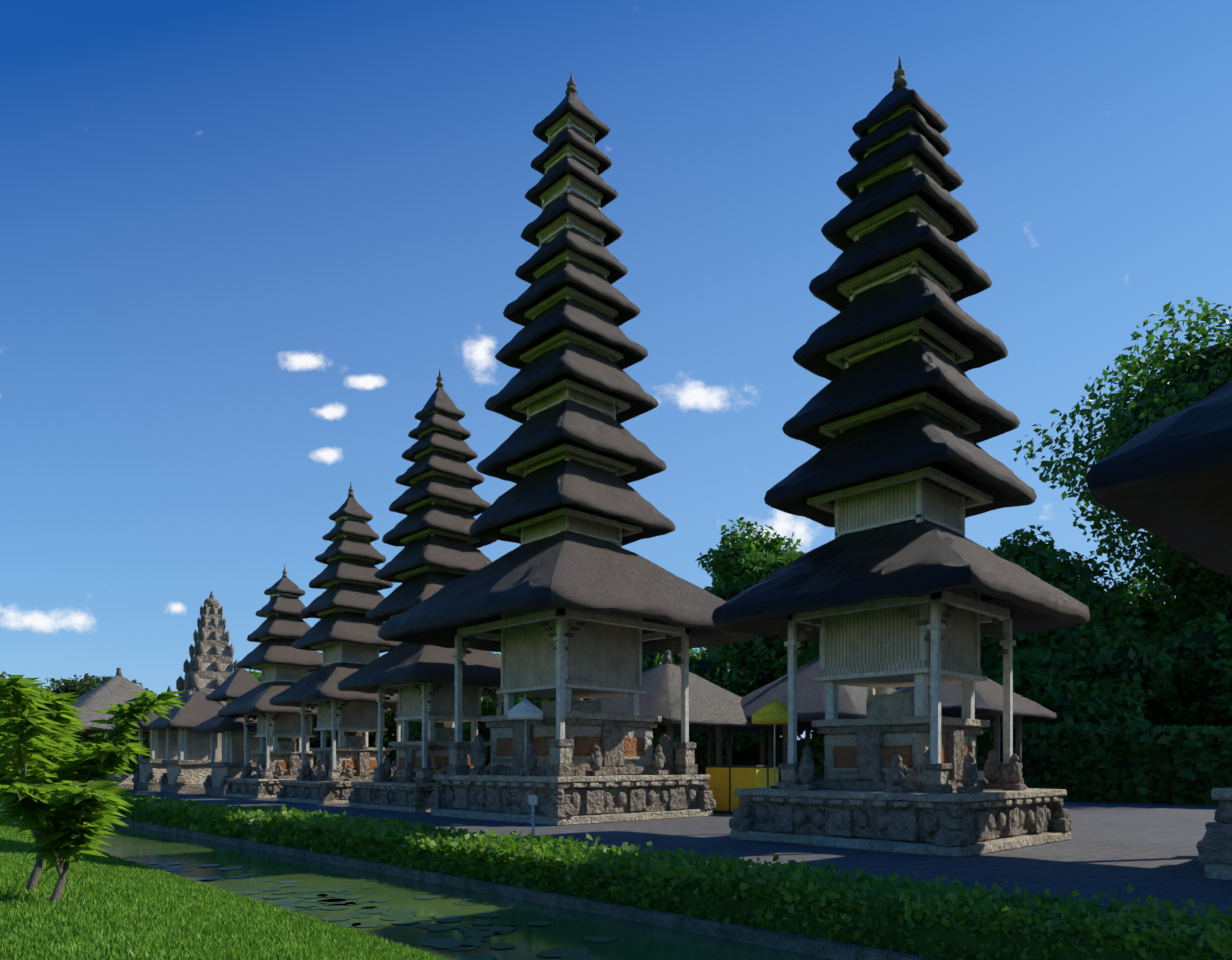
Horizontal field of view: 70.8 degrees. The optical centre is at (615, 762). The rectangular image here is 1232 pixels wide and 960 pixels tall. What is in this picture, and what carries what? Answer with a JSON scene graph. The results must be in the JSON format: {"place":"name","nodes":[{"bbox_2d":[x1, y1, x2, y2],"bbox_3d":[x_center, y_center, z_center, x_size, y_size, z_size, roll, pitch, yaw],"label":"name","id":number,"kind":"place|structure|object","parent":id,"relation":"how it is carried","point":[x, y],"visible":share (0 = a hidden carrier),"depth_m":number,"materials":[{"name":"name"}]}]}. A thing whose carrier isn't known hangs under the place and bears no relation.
{"place":"outdoors","nodes":[
{"label":"outdoors","id":0,"kind":"place"},
{"bbox_2d":[176,591,238,759],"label":"stone tower","id":1,"kind":"structure","parent":0,"point":[209,667],"depth_m":60.75,"materials":[{"name":"stone"}]},
{"bbox_2d":[0,823,456,959],"bbox_3d":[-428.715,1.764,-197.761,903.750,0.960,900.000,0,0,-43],"label":"lawn","id":2,"kind":"structure","parent":0,"point":[110,907],"depth_m":7.64,"materials":[{"name":"green plant"}]},
{"bbox_2d":[0,730,80,784],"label":"tree","id":3,"kind":"object","parent":2,"relation":"on","point":[70,732],"depth_m":10.79,"materials":[{"name":"green plant"}]},
{"bbox_2d":[0,780,131,901],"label":"tree","id":4,"kind":"object","parent":2,"relation":"on","point":[69,820],"visible":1,"depth_m":8.06,"materials":[{"name":"green plant"}]},
{"bbox_2d":[0,675,186,890],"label":"tree","id":5,"kind":"object","parent":2,"relation":"on","point":[33,720],"visible":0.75,"depth_m":8.91,"materials":[{"name":"green plant"}]},
{"bbox_2d":[0,805,834,959],"bbox_3d":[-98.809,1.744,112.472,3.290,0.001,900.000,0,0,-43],"label":"water","id":6,"kind":"structure","parent":0,"point":[634,940],"depth_m":10.31,"materials":[{"name":"green liquid"}]},
{"bbox_2d":[147,862,616,959],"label":"water lily pads","id":7,"kind":"object","parent":6,"relation":"on","point":[399,916],"visible":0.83,"depth_m":9.74,"materials":[{"name":"green plant"}]},
{"bbox_2d":[0,0,1231,739],"label":"sky","id":8,"kind":"structure","parent":0,"point":[244,244],"materials":[{"name":"blue"}]},
{"bbox_2d":[116,773,1231,959],"bbox_3d":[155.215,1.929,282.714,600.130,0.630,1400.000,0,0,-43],"label":"paving","id":9,"kind":"structure","parent":0,"point":[1110,849],"depth_m":14.91,"materials":[{"name":"stone"}]},
{"bbox_2d":[0,671,43,703],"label":"tree","id":10,"kind":"object","parent":9,"relation":"on","point":[4,676],"depth_m":110.28,"materials":[{"name":"green plant"}]},
{"bbox_2d":[44,673,156,746],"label":"tree","id":11,"kind":"object","parent":9,"relation":"on","point":[84,685],"visible":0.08,"depth_m":102.91,"materials":[{"name":"green plant"}]},
{"bbox_2d":[67,668,149,788],"bbox_3d":[-32.734,-2.318,57.049,9.325,7.956,9.321,0,0,-43],"label":"bale","id":12,"kind":"object","parent":9,"relation":"on","point":[118,688],"visible":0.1,"depth_m":54.51,"materials":[{"name":"grey plant"}]},
{"bbox_2d":[121,735,149,760],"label":"tree","id":13,"kind":"object","parent":9,"relation":"on","point":[146,741],"visible":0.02,"depth_m":82.50,"materials":[{"name":"green plant"}]},
{"bbox_2d":[131,686,181,790],"bbox_3d":[-27.075,-1.506,52.486,4.431,6.340,4.443,0,0,-43],"label":"shrine","id":14,"kind":"object","parent":9,"relation":"on","point":[147,777],"visible":0.38,"depth_m":51.35,"materials":[{"name":"stone"}]},
{"bbox_2d":[147,684,222,792],"bbox_3d":[-23.540,-1.382,48.730,4.263,6.097,4.264,0,0,-43],"label":"shrine","id":15,"kind":"object","parent":9,"relation":"on","point":[188,770],"visible":0.67,"depth_m":47.70,"materials":[{"name":"stone"}]},
{"bbox_2d":[191,668,272,795],"bbox_3d":[-19.526,-1.841,45.189,3.929,7.012,3.925,0,0,-43],"label":"shrine","id":16,"kind":"object","parent":9,"relation":"on","point":[239,682],"visible":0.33,"depth_m":44.31,"materials":[{"name":"stone"}]},
{"bbox_2d":[233,669,260,681],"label":"tree","id":17,"kind":"object","parent":9,"relation":"on","point":[256,675],"depth_m":92.34,"materials":[{"name":"green plant"}]},
{"bbox_2d":[217,564,322,798],"bbox_3d":[-16.215,-4.027,42.397,4.935,11.376,4.917,0,0,-43],"label":"pagoda","id":18,"kind":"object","parent":9,"relation":"on","point":[278,660],"visible":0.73,"depth_m":41.50,"materials":[{"name":"stone"}]},
{"bbox_2d":[265,737,316,767],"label":"tree","id":19,"kind":"object","parent":9,"relation":"on","point":[297,749],"depth_m":75.18,"materials":[{"name":"green plant"}]},
{"bbox_2d":[269,483,401,804],"bbox_3d":[-11.425,-5.228,37.281,5.243,13.775,5.226,0,0,-43],"label":"pagoda","id":20,"kind":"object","parent":9,"relation":"on","point":[341,634],"visible":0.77,"depth_m":36.38,"materials":[{"name":"stone"}]},
{"bbox_2d":[281,709,414,755],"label":"tree","id":21,"kind":"object","parent":9,"relation":"on","point":[389,735],"visible":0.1,"depth_m":66.80,"materials":[{"name":"green plant"}]},
{"bbox_2d":[338,369,503,812],"bbox_3d":[-6.534,-6.478,32.099,5.636,16.276,5.635,0,0,-43],"label":"pagoda","id":22,"kind":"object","parent":9,"relation":"on","point":[440,503],"visible":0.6,"depth_m":31.15,"materials":[{"name":"stone"}]},
{"bbox_2d":[409,694,518,765],"bbox_3d":[-10.615,-2.822,62.419,10.383,9.133,10.122,0,0,-43],"label":"tree","id":23,"kind":"object","parent":9,"relation":"on","point":[488,708],"visible":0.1,"depth_m":59.27,"materials":[{"name":"green plant"}]},
{"bbox_2d":[528,795,537,837],"bbox_3d":[-1.781,1.164,18.598,0.120,0.960,0.300,0,0,-43],"label":"sign post","id":24,"kind":"object","parent":9,"relation":"on","point":[533,800],"visible":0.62,"depth_m":18.57,"materials":[{"name":"metal"}]},
{"bbox_2d":[514,695,590,709],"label":"tree","id":25,"kind":"object","parent":9,"relation":"on","point":[536,701],"visible":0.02,"depth_m":52.44,"materials":[{"name":"green plant"}]},
{"bbox_2d":[377,73,764,824],"bbox_3d":[-1.378,-9.929,26.995,8.930,23.173,8.959,0,0,-43],"label":"pagoda","id":26,"kind":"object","parent":9,"relation":"on","point":[569,603],"visible":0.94,"depth_m":25.90,"materials":[{"name":"stone"}]},
{"bbox_2d":[508,694,542,775],"bbox_3d":[-2.538,-0.789,24.277,1.000,2.306,1.000,0,0,-43],"label":"parasol","id":27,"kind":"object","parent":26,"relation":"on","point":[525,709],"visible":0.94,"depth_m":23.95,"materials":[{"name":"fabric"}]},
{"bbox_2d":[109,721,1231,805],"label":"hedge","id":28,"kind":"object","parent":9,"relation":"on","point":[1174,764],"visible":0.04,"depth_m":35.95,"materials":[{"name":"green plant"}]},
{"bbox_2d":[110,790,1231,959],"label":"hedge","id":29,"kind":"object","parent":9,"relation":"on","point":[949,922],"visible":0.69,"depth_m":8.68,"materials":[{"name":"green plant"}]},
{"bbox_2d":[642,649,702,672],"bbox_3d":[2.178,-4.433,62.233,11.867,12.355,10.598,0,0,-43],"label":"tree","id":30,"kind":"object","parent":9,"relation":"on","point":[651,661],"visible":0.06,"depth_m":59.20,"materials":[{"name":"green plant"}]},
{"bbox_2d":[589,650,782,767],"bbox_3d":[1.933,-1.312,32.876,7.427,5.968,7.425,0,0,-43],"label":"bale","id":31,"kind":"object","parent":9,"relation":"on","point":[712,704],"visible":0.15,"depth_m":30.90,"materials":[{"name":"grey plant"}]},
{"bbox_2d":[696,647,711,659],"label":"tree","id":32,"kind":"object","parent":9,"relation":"on","point":[700,655],"depth_m":70.59,"materials":[{"name":"green plant"}]},
{"bbox_2d":[652,648,803,774],"bbox_3d":[5.652,-2.282,50.265,10.353,8.052,8.313,0,0,-43],"label":"tree","id":33,"kind":"object","parent":9,"relation":"on","point":[722,672],"visible":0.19,"depth_m":46.85,"materials":[{"name":"green plant"}]},
{"bbox_2d":[704,765,778,813],"bbox_3d":[4.135,0.859,28.494,1.300,1.570,2.200,0,0,-43],"label":"yellow booth","id":34,"kind":"object","parent":9,"relation":"on","point":[724,782],"visible":0.69,"depth_m":28.01,"materials":[{"name":"paint"}]},
{"bbox_2d":[695,517,818,691],"bbox_3d":[9.265,-6.445,51.903,10.619,16.379,9.267,0,0,-43],"label":"tree","id":35,"kind":"object","parent":9,"relation":"on","point":[741,564],"visible":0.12,"depth_m":49.44,"materials":[{"name":"green plant"}]},
{"bbox_2d":[697,658,947,764],"bbox_3d":[7.862,-1.415,32.415,7.429,6.161,7.416,0,0,-43],"label":"bale","id":36,"kind":"object","parent":9,"relation":"on","point":[811,701],"visible":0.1,"depth_m":30.61,"materials":[{"name":"grey plant"}]},
{"bbox_2d":[771,642,901,738],"bbox_3d":[13.620,-2.881,47.297,9.811,9.250,9.141,0,0,-43],"label":"tree","id":37,"kind":"object","parent":9,"relation":"on","point":[811,654],"depth_m":46.86,"materials":[{"name":"green plant"}]},
{"bbox_2d":[712,56,1089,856],"bbox_3d":[6.101,-6.780,18.648,5.946,16.871,5.930,0,0,-43],"label":"pagoda","id":38,"kind":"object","parent":9,"relation":"on","point":[896,480],"visible":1,"depth_m":17.74,"materials":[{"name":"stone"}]},
{"bbox_2d":[752,693,787,788],"bbox_3d":[3.509,-0.491,19.160,1.000,2.110,1.000,0,0,-43],"label":"parasol","id":39,"kind":"object","parent":38,"relation":"on","point":[774,711],"visible":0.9,"depth_m":18.84,"materials":[{"name":"fabric"}]},
{"bbox_2d":[892,678,1056,787],"bbox_3d":[12.208,-1.214,31.298,6.016,5.763,5.416,0,0,-43],"label":"dark bale","id":40,"kind":"object","parent":9,"relation":"on","point":[989,699],"visible":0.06,"depth_m":29.66,"materials":[{"name":"grey wood"}]},
{"bbox_2d":[980,525,1150,666],"bbox_3d":[24.351,-6.125,50.972,12.800,15.738,11.888,0,0,-43],"label":"tree","id":41,"kind":"object","parent":9,"relation":"on","point":[1039,559],"visible":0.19,"depth_m":47.80,"materials":[{"name":"green plant"}]},
{"bbox_2d":[980,631,1190,726],"bbox_3d":[21.763,-2.339,43.944,10.699,8.167,12.208,0,0,-43],"label":"tree","id":42,"kind":"object","parent":9,"relation":"on","point":[1113,685],"visible":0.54,"depth_m":40.60,"materials":[{"name":"green plant"}]},
{"bbox_2d":[1013,297,1231,648],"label":"tree","id":43,"kind":"object","parent":9,"relation":"on","point":[1189,374],"visible":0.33,"depth_m":50.73,"materials":[{"name":"green plant"}]},
{"bbox_2d":[1111,578,1191,649],"bbox_3d":[35.174,-5.905,63.181,13.963,15.298,14.695,0,0,-43],"label":"tree","id":44,"kind":"object","parent":9,"relation":"on","point":[1148,619],"visible":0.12,"depth_m":59.76,"materials":[{"name":"green plant"}]},
{"bbox_2d":[1085,380,1231,879],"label":"pavilion","id":45,"kind":"structure","parent":9,"relation":"on","point":[1168,480],"depth_m":12.32,"materials":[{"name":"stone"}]},
{"bbox_2d":[1141,612,1231,727],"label":"tree","id":46,"kind":"object","parent":9,"relation":"on","point":[1202,684],"visible":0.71,"depth_m":41.19,"materials":[{"name":"green plant"}]}
]}

